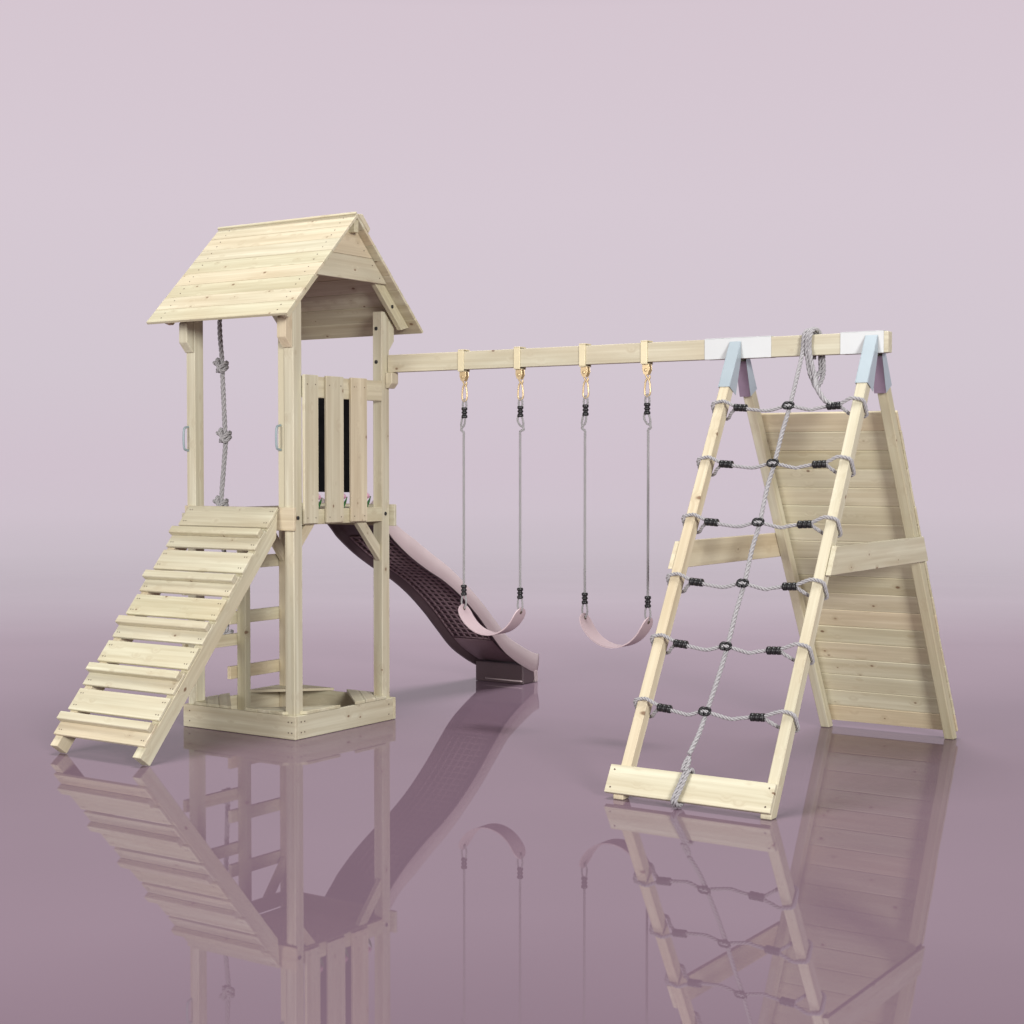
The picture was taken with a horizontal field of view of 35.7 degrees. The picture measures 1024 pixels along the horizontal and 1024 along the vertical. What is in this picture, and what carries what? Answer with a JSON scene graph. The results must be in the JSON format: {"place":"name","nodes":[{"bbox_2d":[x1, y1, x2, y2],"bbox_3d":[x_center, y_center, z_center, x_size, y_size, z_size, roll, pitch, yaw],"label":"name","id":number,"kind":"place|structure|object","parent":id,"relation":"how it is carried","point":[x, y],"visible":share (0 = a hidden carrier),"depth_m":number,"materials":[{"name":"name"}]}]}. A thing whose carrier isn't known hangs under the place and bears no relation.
{"place":"outdoors","nodes":[
{"label":"outdoors","id":0,"kind":"place"},
{"bbox_2d":[367,493,370,506],"bbox_3d":[-1.011,-0.084,11.005,0.065,0.105,0.069,0,2,1],"label":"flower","id":1,"kind":"object","parent":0,"point":[368,501],"visible":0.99,"depth_m":11.02,"materials":[{"name":"pink plant"}]},
{"bbox_2d":[0,468,1023,1023],"bbox_3d":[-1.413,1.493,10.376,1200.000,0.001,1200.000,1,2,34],"label":"floor","id":2,"kind":"structure","parent":0,"point":[454,842],"depth_m":8.46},
{"bbox_2d":[51,506,278,765],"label":"climbing ramp","id":3,"kind":"structure","parent":2,"relation":"on","point":[251,531],"depth_m":10.06,"materials":[{"name":"brown wood"}]},
{"bbox_2d":[146,212,422,739],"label":"play tower","id":4,"kind":"structure","parent":2,"relation":"on","point":[330,276],"depth_m":10.82,"materials":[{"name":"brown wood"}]},
{"bbox_2d":[213,319,233,633],"bbox_3d":[-2.059,-0.470,11.328,0.093,2.824,0.158,1,2,34],"label":"climbing rope","id":5,"kind":"object","parent":4,"relation":"hanging from","point":[222,366],"visible":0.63,"depth_m":11.31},
{"bbox_2d":[319,498,538,683],"bbox_3d":[-0.606,0.652,12.408,0.545,1.553,2.192,1,2,34],"label":"slide","id":6,"kind":"object","parent":2,"relation":"on","point":[426,580],"visible":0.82,"depth_m":12.54,"materials":[{"name":"pink plastic"}]},
{"bbox_2d":[388,330,957,819],"bbox_3d":[0.655,0.206,10.189,3.652,2.582,2.922,1,2,34],"label":"swing set","id":7,"kind":"object","parent":2,"relation":"on","point":[868,630],"visible":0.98,"depth_m":9.87,"materials":[{"name":"brown wood"}]},
{"bbox_2d":[458,379,525,635],"bbox_3d":[-0.135,-0.043,10.730,0.528,1.748,0.144,1,2,34],"label":"swing","id":8,"kind":"object","parent":7,"relation":"hanging from","point":[469,620],"visible":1,"depth_m":10.78,"materials":[{"name":"pink plastic"}]},
{"bbox_2d":[579,375,652,647],"bbox_3d":[0.665,-0.015,10.194,0.524,1.771,0.144,1,2,34],"label":"swing","id":9,"kind":"object","parent":7,"relation":"hanging from","point":[593,634],"visible":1,"depth_m":10.23,"materials":[{"name":"pink plastic"}]},
{"bbox_2d":[633,327,868,807],"bbox_3d":[1.336,0.228,8.878,0.977,2.614,1.574,1,2,34],"label":"climbing net","id":10,"kind":"object","parent":7,"relation":"attached to","point":[759,522],"visible":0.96,"depth_m":8.85,"materials":[{"name":"grey fabric"}]},
{"bbox_2d":[0,0,1023,467],"label":"sky","id":11,"kind":"structure","parent":0,"point":[524,173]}
]}

